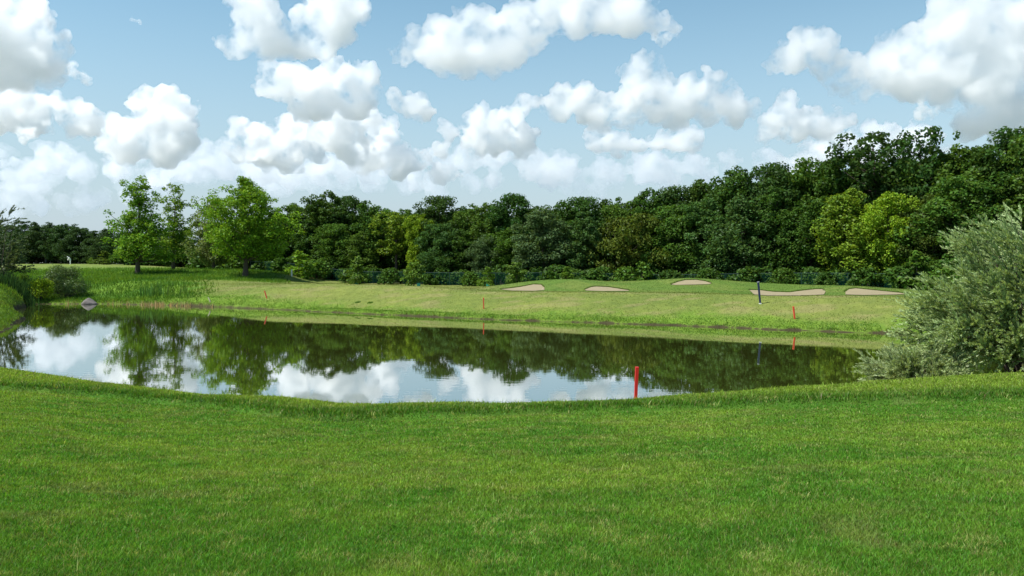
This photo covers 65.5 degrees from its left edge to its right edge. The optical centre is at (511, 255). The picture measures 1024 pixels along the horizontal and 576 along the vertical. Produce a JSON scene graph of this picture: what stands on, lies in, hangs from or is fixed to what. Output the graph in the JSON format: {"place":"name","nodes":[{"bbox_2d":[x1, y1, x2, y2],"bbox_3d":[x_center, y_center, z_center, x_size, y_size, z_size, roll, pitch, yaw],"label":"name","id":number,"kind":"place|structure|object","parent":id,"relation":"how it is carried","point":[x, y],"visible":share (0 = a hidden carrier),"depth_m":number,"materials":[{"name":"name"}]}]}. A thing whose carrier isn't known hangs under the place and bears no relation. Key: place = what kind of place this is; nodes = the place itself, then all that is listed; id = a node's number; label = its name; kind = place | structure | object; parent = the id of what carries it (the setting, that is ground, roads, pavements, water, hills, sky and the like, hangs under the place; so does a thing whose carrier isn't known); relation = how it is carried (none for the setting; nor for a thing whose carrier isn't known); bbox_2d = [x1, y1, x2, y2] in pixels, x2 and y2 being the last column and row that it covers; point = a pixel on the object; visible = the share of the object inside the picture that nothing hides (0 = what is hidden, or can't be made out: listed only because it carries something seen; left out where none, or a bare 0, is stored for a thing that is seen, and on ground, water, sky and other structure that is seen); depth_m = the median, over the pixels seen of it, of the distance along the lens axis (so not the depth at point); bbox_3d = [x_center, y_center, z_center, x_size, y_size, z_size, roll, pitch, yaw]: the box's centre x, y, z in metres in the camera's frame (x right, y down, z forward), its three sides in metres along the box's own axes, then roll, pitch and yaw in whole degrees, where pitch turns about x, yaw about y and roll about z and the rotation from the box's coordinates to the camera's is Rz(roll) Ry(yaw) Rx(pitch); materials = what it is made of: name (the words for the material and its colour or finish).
{"place":"outdoors","nodes":[
{"label":"outdoors","id":0,"kind":"place"},
{"bbox_2d":[0,304,1005,403],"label":"pond water","id":1,"kind":"structure","parent":0,"point":[343,357],"depth_m":33.95,"materials":[{"name":"liquid"}]},
{"bbox_2d":[0,262,1023,575],"bbox_3d":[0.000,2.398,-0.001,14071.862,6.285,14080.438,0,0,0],"label":"ground","id":2,"kind":"structure","parent":0,"point":[346,296],"depth_m":48.13,"materials":[{"name":"green plant"}]},
{"bbox_2d":[4,221,31,263],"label":"forest tree","id":3,"kind":"object","parent":2,"relation":"on","point":[25,226],"visible":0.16,"depth_m":170.00,"materials":[{"name":"green plant"}]},
{"bbox_2d":[0,205,37,280],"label":"edge willow","id":4,"kind":"object","parent":2,"relation":"on","point":[12,263],"visible":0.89,"depth_m":70.27,"materials":[{"name":"green plant"}]},
{"bbox_2d":[0,269,43,306],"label":"reeds","id":5,"kind":"object","parent":2,"relation":"on","point":[22,289],"visible":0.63,"depth_m":66.67,"materials":[{"name":"green plant"}]},
{"bbox_2d":[14,225,56,263],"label":"forest tree","id":6,"kind":"object","parent":2,"relation":"on","point":[29,258],"visible":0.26,"depth_m":167.16,"materials":[{"name":"green plant"}]},
{"bbox_2d":[21,221,56,263],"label":"forest tree","id":7,"kind":"object","parent":2,"relation":"on","point":[34,238],"visible":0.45,"depth_m":164.75,"materials":[{"name":"green plant"}]},
{"bbox_2d":[28,278,59,300],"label":"yellow bush","id":8,"kind":"object","parent":2,"relation":"on","point":[39,285],"visible":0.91,"depth_m":70.32,"materials":[{"name":"green plant"}]},
{"bbox_2d":[36,227,65,263],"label":"forest tree","id":9,"kind":"object","parent":2,"relation":"on","point":[49,254],"visible":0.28,"depth_m":162.34,"materials":[{"name":"green plant"}]},
{"bbox_2d":[38,263,89,297],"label":"shore bush","id":10,"kind":"object","parent":2,"relation":"on","point":[60,274],"visible":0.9,"depth_m":73.61,"materials":[{"name":"green plant"}]},
{"bbox_2d":[48,223,88,263],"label":"forest tree","id":11,"kind":"object","parent":2,"relation":"on","point":[65,229],"visible":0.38,"depth_m":160.67,"materials":[{"name":"green plant"}]},
{"bbox_2d":[49,228,93,263],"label":"forest tree","id":12,"kind":"object","parent":2,"relation":"on","point":[75,245],"visible":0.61,"depth_m":158.14,"materials":[{"name":"green plant"}]},
{"bbox_2d":[72,230,101,261],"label":"forest tree","id":13,"kind":"object","parent":2,"relation":"on","point":[85,241],"visible":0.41,"depth_m":155.61,"materials":[{"name":"green plant"}]},
{"bbox_2d":[85,229,114,262],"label":"forest tree","id":14,"kind":"object","parent":2,"relation":"on","point":[94,249],"visible":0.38,"depth_m":152.11,"materials":[{"name":"green plant"}]},
{"bbox_2d":[99,175,176,272],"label":"open tree","id":15,"kind":"object","parent":2,"relation":"on","point":[140,244],"visible":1,"depth_m":96.18,"materials":[{"name":"green plant"}]},
{"bbox_2d":[0,266,290,330],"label":"rough grass","id":16,"kind":"structure","parent":2,"relation":"on","point":[112,276],"depth_m":82.98,"materials":[{"name":"green plant"}]},
{"bbox_2d":[152,182,197,268],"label":"open tree","id":17,"kind":"object","parent":2,"relation":"on","point":[173,240],"visible":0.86,"depth_m":104.64,"materials":[{"name":"green plant"}]},
{"bbox_2d":[178,201,234,267],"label":"blossom tree","id":18,"kind":"object","parent":2,"relation":"on","point":[205,254],"visible":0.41,"depth_m":111.28,"materials":[{"name":"green plant"}]},
{"bbox_2d":[222,255,262,269],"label":"bush","id":19,"kind":"object","parent":2,"relation":"on","point":[238,263],"visible":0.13,"depth_m":118.19,"materials":[{"name":"green plant"}]},
{"bbox_2d":[191,176,306,275],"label":"open tree","id":20,"kind":"object","parent":2,"relation":"on","point":[246,193],"visible":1,"depth_m":95.28,"materials":[{"name":"green plant"}]},
{"bbox_2d":[270,257,291,273],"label":"bush","id":21,"kind":"object","parent":2,"relation":"on","point":[278,265],"visible":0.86,"depth_m":109.22,"materials":[{"name":"green plant"}]},
{"bbox_2d":[266,205,303,261],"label":"forest tree","id":22,"kind":"object","parent":2,"relation":"on","point":[284,209],"visible":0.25,"depth_m":118.10,"materials":[{"name":"green plant"}]},
{"bbox_2d":[282,250,316,278],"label":"bush","id":23,"kind":"object","parent":2,"relation":"on","point":[302,259],"visible":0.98,"depth_m":103.65,"materials":[{"name":"green plant"}]},
{"bbox_2d":[279,202,320,257],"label":"forest tree","id":24,"kind":"object","parent":2,"relation":"on","point":[294,206],"visible":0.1,"depth_m":118.74,"materials":[{"name":"green plant"}]},
{"bbox_2d":[285,219,319,259],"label":"forest tree","id":25,"kind":"object","parent":2,"relation":"on","point":[304,243],"visible":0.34,"depth_m":112.89,"materials":[{"name":"green plant"}]},
{"bbox_2d":[302,259,331,278],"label":"bush","id":26,"kind":"object","parent":2,"relation":"on","point":[320,271],"visible":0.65,"depth_m":106.49,"materials":[{"name":"green plant"}]},
{"bbox_2d":[298,190,349,259],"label":"forest tree","id":27,"kind":"object","parent":2,"relation":"on","point":[313,208],"visible":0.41,"depth_m":114.65,"materials":[{"name":"green plant"}]},
{"bbox_2d":[308,223,362,278],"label":"forest tree","id":28,"kind":"object","parent":2,"relation":"on","point":[330,237],"visible":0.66,"depth_m":110.50,"materials":[{"name":"green plant"}]},
{"bbox_2d":[316,195,367,261],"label":"forest tree","id":29,"kind":"object","parent":2,"relation":"on","point":[348,203],"visible":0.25,"depth_m":114.64,"materials":[{"name":"green plant"}]},
{"bbox_2d":[331,231,380,268],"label":"forest tree","id":30,"kind":"object","parent":2,"relation":"on","point":[370,259],"visible":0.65,"depth_m":109.21,"materials":[{"name":"green plant"}]},
{"bbox_2d":[343,256,372,284],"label":"sapling","id":31,"kind":"object","parent":2,"relation":"on","point":[357,260],"visible":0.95,"depth_m":94.61,"materials":[{"name":"green plant"}]},
{"bbox_2d":[342,200,387,268],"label":"forest tree","id":32,"kind":"object","parent":2,"relation":"on","point":[359,222],"visible":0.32,"depth_m":112.91,"materials":[{"name":"green plant"}]},
{"bbox_2d":[362,208,409,271],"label":"forest tree","id":33,"kind":"object","parent":2,"relation":"on","point":[388,261],"visible":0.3,"depth_m":113.06,"materials":[{"name":"green plant"}]},
{"bbox_2d":[377,267,402,284],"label":"bush","id":34,"kind":"object","parent":2,"relation":"on","point":[390,275],"visible":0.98,"depth_m":101.96,"materials":[{"name":"green plant"}]},
{"bbox_2d":[368,211,416,281],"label":"forest tree","id":35,"kind":"object","parent":2,"relation":"on","point":[394,248],"visible":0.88,"depth_m":108.23,"materials":[{"name":"green plant"}]},
{"bbox_2d":[400,262,425,285],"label":"sapling","id":36,"kind":"object","parent":2,"relation":"on","point":[411,274],"visible":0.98,"depth_m":92.80,"materials":[{"name":"green plant"}]},
{"bbox_2d":[402,213,434,269],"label":"forest tree","id":37,"kind":"object","parent":2,"relation":"on","point":[416,226],"visible":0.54,"depth_m":105.42,"materials":[{"name":"green plant"}]},
{"bbox_2d":[401,195,474,264],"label":"forest tree","id":38,"kind":"object","parent":2,"relation":"on","point":[433,213],"visible":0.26,"depth_m":106.99,"materials":[{"name":"green plant"}]},
{"bbox_2d":[411,223,468,283],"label":"forest tree","id":39,"kind":"object","parent":2,"relation":"on","point":[431,248],"visible":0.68,"depth_m":102.81,"materials":[{"name":"green plant"}]},
{"bbox_2d":[431,266,457,284],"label":"bush","id":40,"kind":"object","parent":2,"relation":"on","point":[440,277],"visible":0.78,"depth_m":100.15,"materials":[{"name":"green plant"}]},
{"bbox_2d":[437,229,476,271],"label":"forest tree","id":41,"kind":"object","parent":2,"relation":"on","point":[459,242],"visible":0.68,"depth_m":102.17,"materials":[{"name":"green plant"}]},
{"bbox_2d":[0,269,938,332],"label":"fairway grass","id":42,"kind":"structure","parent":2,"relation":"on","point":[456,313],"depth_m":56.96,"materials":[{"name":"green plant"}]},
{"bbox_2d":[459,271,480,285],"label":"bush","id":43,"kind":"object","parent":2,"relation":"on","point":[470,278],"visible":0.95,"depth_m":96.12,"materials":[{"name":"green plant"}]},
{"bbox_2d":[449,202,505,271],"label":"forest tree","id":44,"kind":"object","parent":2,"relation":"on","point":[477,228],"visible":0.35,"depth_m":104.42,"materials":[{"name":"green plant"}]},
{"bbox_2d":[463,234,502,284],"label":"forest tree","id":45,"kind":"object","parent":2,"relation":"on","point":[480,258],"visible":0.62,"depth_m":98.73,"materials":[{"name":"green plant"}]},
{"bbox_2d":[485,264,511,284],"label":"bush","id":46,"kind":"object","parent":2,"relation":"on","point":[499,271],"visible":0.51,"depth_m":96.02,"materials":[{"name":"green plant"}]},
{"bbox_2d":[483,227,520,280],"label":"forest tree","id":47,"kind":"object","parent":2,"relation":"on","point":[506,243],"visible":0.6,"depth_m":98.70,"materials":[{"name":"green plant"}]},
{"bbox_2d":[476,192,536,278],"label":"forest tree","id":48,"kind":"object","parent":2,"relation":"on","point":[509,202],"visible":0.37,"depth_m":101.53,"materials":[{"name":"green plant"}]},
{"bbox_2d":[0,367,1023,575],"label":"lawn grass","id":49,"kind":"structure","parent":2,"relation":"on","point":[137,472],"depth_m":7.42,"materials":[{"name":"green plant"}]},
{"bbox_2d":[505,262,529,283],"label":"sapling","id":50,"kind":"object","parent":2,"relation":"on","point":[517,274],"visible":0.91,"depth_m":89.72,"materials":[{"name":"green plant"}]},
{"bbox_2d":[509,208,576,280],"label":"forest tree","id":51,"kind":"object","parent":2,"relation":"on","point":[543,234],"visible":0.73,"depth_m":94.56,"materials":[{"name":"green plant"}]},
{"bbox_2d":[530,200,578,259],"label":"forest tree","id":52,"kind":"object","parent":2,"relation":"on","point":[553,211],"visible":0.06,"depth_m":101.86,"materials":[{"name":"green plant"}]},
{"bbox_2d":[538,264,572,279],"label":"bush","id":53,"kind":"object","parent":2,"relation":"on","point":[556,270],"visible":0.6,"depth_m":89.86,"materials":[{"name":"green plant"}]},
{"bbox_2d":[559,211,608,270],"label":"forest tree","id":54,"kind":"object","parent":2,"relation":"on","point":[579,239],"visible":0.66,"depth_m":94.38,"materials":[{"name":"green plant"}]},
{"bbox_2d":[551,196,616,264],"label":"forest tree","id":55,"kind":"object","parent":2,"relation":"on","point":[581,204],"visible":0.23,"depth_m":100.01,"materials":[{"name":"green plant"}]},
{"bbox_2d":[575,268,605,280],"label":"bush","id":56,"kind":"object","parent":2,"relation":"on","point":[594,273],"visible":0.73,"depth_m":89.96,"materials":[{"name":"green plant"}]},
{"bbox_2d":[250,261,954,286],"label":"wire fence","id":57,"kind":"object","parent":2,"relation":"on","point":[587,274],"visible":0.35,"depth_m":91.27,"materials":[{"name":"green metal"}]},
{"bbox_2d":[582,198,625,267],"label":"forest tree","id":58,"kind":"object","parent":2,"relation":"on","point":[605,201],"visible":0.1,"depth_m":100.98,"materials":[{"name":"green plant"}]},
{"bbox_2d":[609,266,640,280],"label":"bush","id":59,"kind":"object","parent":2,"relation":"on","point":[624,273],"visible":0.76,"depth_m":89.11,"materials":[{"name":"green plant"}]},
{"bbox_2d":[581,213,670,277],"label":"forest tree","id":60,"kind":"object","parent":2,"relation":"on","point":[628,239],"visible":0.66,"depth_m":92.58,"materials":[{"name":"green plant"}]},
{"bbox_2d":[599,196,661,268],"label":"forest tree","id":61,"kind":"object","parent":2,"relation":"on","point":[627,206],"visible":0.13,"depth_m":99.24,"materials":[{"name":"green plant"}]},
{"bbox_2d":[627,261,652,280],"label":"sapling","id":62,"kind":"object","parent":2,"relation":"on","point":[644,270],"visible":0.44,"depth_m":88.77,"materials":[{"name":"green plant"}]},
{"bbox_2d":[628,187,682,261],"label":"forest tree","id":63,"kind":"object","parent":2,"relation":"on","point":[648,208],"visible":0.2,"depth_m":98.44,"materials":[{"name":"green plant"}]},
{"bbox_2d":[633,204,706,275],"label":"forest tree","id":64,"kind":"object","parent":2,"relation":"on","point":[669,226],"visible":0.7,"depth_m":92.39,"materials":[{"name":"green plant"}]},
{"bbox_2d":[657,269,682,278],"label":"bush","id":65,"kind":"object","parent":2,"relation":"on","point":[670,274],"visible":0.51,"depth_m":88.51,"materials":[{"name":"green plant"}]},
{"bbox_2d":[652,185,693,247],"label":"forest tree","id":66,"kind":"object","parent":2,"relation":"on","point":[675,191],"visible":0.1,"depth_m":99.03,"materials":[{"name":"green plant"}]},
{"bbox_2d":[667,197,735,271],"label":"forest tree","id":67,"kind":"object","parent":2,"relation":"on","point":[705,215],"visible":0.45,"depth_m":91.40,"materials":[{"name":"green plant"}]},
{"bbox_2d":[500,279,903,292],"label":"bunker lip grass","id":68,"kind":"structure","parent":2,"relation":"on","point":[845,290],"depth_m":64.44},
{"bbox_2d":[682,179,726,248],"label":"forest tree","id":69,"kind":"object","parent":2,"relation":"on","point":[698,194],"visible":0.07,"depth_m":97.91,"materials":[{"name":"green plant"}]},
{"bbox_2d":[695,267,725,279],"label":"bush","id":70,"kind":"object","parent":2,"relation":"on","point":[708,273],"visible":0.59,"depth_m":86.11,"materials":[{"name":"green plant"}]},
{"bbox_2d":[693,165,764,270],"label":"forest tree","id":71,"kind":"object","parent":2,"relation":"on","point":[736,185],"visible":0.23,"depth_m":93.27,"materials":[{"name":"green plant"}]},
{"bbox_2d":[697,195,786,276],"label":"forest tree","id":72,"kind":"object","parent":2,"relation":"on","point":[723,245],"visible":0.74,"depth_m":87.72,"materials":[{"name":"green plant"}]},
{"bbox_2d":[725,266,763,281],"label":"bush","id":73,"kind":"object","parent":2,"relation":"on","point":[749,274],"visible":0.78,"depth_m":83.34,"materials":[{"name":"green plant"}]},
{"bbox_2d":[731,185,807,271],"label":"forest tree","id":74,"kind":"object","parent":2,"relation":"on","point":[770,214],"visible":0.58,"depth_m":86.74,"materials":[{"name":"green plant"}]},
{"bbox_2d":[735,161,809,265],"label":"forest tree","id":75,"kind":"object","parent":2,"relation":"on","point":[769,177],"visible":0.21,"depth_m":90.58,"materials":[{"name":"green plant"}]},
{"bbox_2d":[766,268,799,283],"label":"bush","id":76,"kind":"object","parent":2,"relation":"on","point":[780,276],"visible":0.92,"depth_m":81.25,"materials":[{"name":"green plant"}]},
{"bbox_2d":[750,289,824,294],"bbox_3d":[20.520,2.726,58.231,5.705,0.300,12.751,0,0,15],"label":"sand bunker","id":77,"kind":"object","parent":2,"relation":"on","point":[814,291],"visible":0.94,"depth_m":61.25},
{"bbox_2d":[773,199,835,272],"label":"forest tree","id":78,"kind":"object","parent":2,"relation":"on","point":[805,212],"visible":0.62,"depth_m":84.47,"materials":[{"name":"green plant"}]},
{"bbox_2d":[779,157,834,266],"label":"forest tree","id":79,"kind":"object","parent":2,"relation":"on","point":[803,166],"visible":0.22,"depth_m":90.25,"materials":[{"name":"green plant"}]},
{"bbox_2d":[793,266,825,284],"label":"bush","id":80,"kind":"object","parent":2,"relation":"on","point":[810,273],"visible":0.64,"depth_m":81.29,"materials":[{"name":"green plant"}]},
{"bbox_2d":[814,271,840,284],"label":"bush","id":81,"kind":"object","parent":2,"relation":"on","point":[827,278],"visible":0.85,"depth_m":78.90,"materials":[{"name":"green plant"}]},
{"bbox_2d":[794,150,878,261],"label":"forest tree","id":82,"kind":"object","parent":2,"relation":"on","point":[844,177],"visible":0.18,"depth_m":87.15,"materials":[{"name":"green plant"}]},
{"bbox_2d":[801,187,893,285],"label":"forest tree","id":83,"kind":"object","parent":2,"relation":"on","point":[849,249],"visible":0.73,"depth_m":80.73,"materials":[{"name":"green plant"}]},
{"bbox_2d":[845,267,884,286],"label":"bush","id":84,"kind":"object","parent":2,"relation":"on","point":[869,276],"visible":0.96,"depth_m":75.84,"materials":[{"name":"green plant"}]},
{"bbox_2d":[820,131,922,230],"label":"forest tree","id":85,"kind":"object","parent":2,"relation":"on","point":[873,163],"visible":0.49,"depth_m":83.93,"materials":[{"name":"green plant"}]},
{"bbox_2d":[845,288,903,294],"bbox_3d":[26.523,2.700,60.142,5.270,0.254,4.726,0,0,-32],"label":"sand bunker","id":86,"kind":"object","parent":2,"relation":"on","point":[855,291],"visible":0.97,"depth_m":60.14},
{"bbox_2d":[856,191,920,272],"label":"forest tree","id":87,"kind":"object","parent":2,"relation":"on","point":[870,217],"visible":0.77,"depth_m":77.95,"materials":[{"name":"green plant"}]},
{"bbox_2d":[845,158,934,272],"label":"forest tree","id":88,"kind":"object","parent":2,"relation":"on","point":[885,187],"visible":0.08,"depth_m":82.71,"materials":[{"name":"green plant"}]},
{"bbox_2d":[882,265,926,289],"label":"bush","id":89,"kind":"object","parent":2,"relation":"on","point":[896,272],"visible":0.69,"depth_m":72.75,"materials":[{"name":"green plant"}]},
{"bbox_2d":[892,250,930,288],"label":"sapling","id":90,"kind":"object","parent":2,"relation":"on","point":[919,265],"visible":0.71,"depth_m":72.69,"materials":[{"name":"green plant"}]},
{"bbox_2d":[850,334,983,380],"bbox_3d":[12.704,3.366,24.335,3.887,2.102,4.229,0,0,0],"label":"willow bush","id":91,"kind":"object","parent":2,"relation":"on","point":[894,365],"visible":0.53,"depth_m":23.95,"materials":[{"name":"green plant"}]},
{"bbox_2d":[880,126,959,215],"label":"forest tree","id":92,"kind":"object","parent":2,"relation":"on","point":[902,151],"visible":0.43,"depth_m":80.71,"materials":[{"name":"green plant"}]},
{"bbox_2d":[887,194,954,268],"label":"forest tree","id":93,"kind":"object","parent":2,"relation":"on","point":[934,249],"visible":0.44,"depth_m":75.93,"materials":[{"name":"green plant"}]},
{"bbox_2d":[894,143,985,243],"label":"forest tree","id":94,"kind":"object","parent":2,"relation":"on","point":[957,153],"visible":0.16,"depth_m":79.79,"materials":[{"name":"green plant"}]},
{"bbox_2d":[921,267,961,289],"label":"bush","id":95,"kind":"object","parent":2,"relation":"on","point":[946,272],"visible":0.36,"depth_m":71.12,"materials":[{"name":"green plant"}]},
{"bbox_2d":[885,174,1004,273],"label":"forest tree","id":96,"kind":"object","parent":2,"relation":"on","point":[957,184],"visible":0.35,"depth_m":74.53,"materials":[{"name":"green plant"}]},
{"bbox_2d":[883,202,1023,372],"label":"willow bush","id":97,"kind":"object","parent":2,"relation":"on","point":[983,316],"visible":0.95,"depth_m":24.59,"materials":[{"name":"green plant"}]},
{"bbox_2d":[932,145,1007,230],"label":"forest tree","id":98,"kind":"object","parent":2,"relation":"on","point":[967,164],"visible":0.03,"depth_m":78.81,"materials":[{"name":"green plant"}]},
{"bbox_2d":[937,171,1023,268],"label":"forest tree","id":99,"kind":"object","parent":2,"relation":"on","point":[991,189],"visible":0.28,"depth_m":72.83,"materials":[{"name":"green plant"}]},
{"bbox_2d":[969,138,1022,230],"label":"forest tree","id":100,"kind":"object","parent":2,"relation":"on","point":[997,168],"visible":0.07,"depth_m":76.96,"materials":[{"name":"green plant"}]},
{"bbox_2d":[971,126,1023,224],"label":"forest tree","id":101,"kind":"object","parent":2,"relation":"on","point":[1016,133],"visible":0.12,"depth_m":76.40,"materials":[{"name":"green plant"}]},
{"bbox_2d":[990,168,1023,273],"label":"forest tree","id":102,"kind":"object","parent":2,"relation":"on","point":[1019,178],"visible":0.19,"depth_m":71.54,"materials":[{"name":"green plant"}]},
{"bbox_2d":[1000,135,1023,220],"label":"forest tree","id":103,"kind":"object","parent":2,"relation":"on","point":[1013,154],"visible":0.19,"depth_m":73.91,"materials":[{"name":"green plant"}]},
{"bbox_2d":[0,0,1023,239],"label":"sky","id":104,"kind":"structure","parent":0,"point":[393,105],"materials":[{"name":"blue"}]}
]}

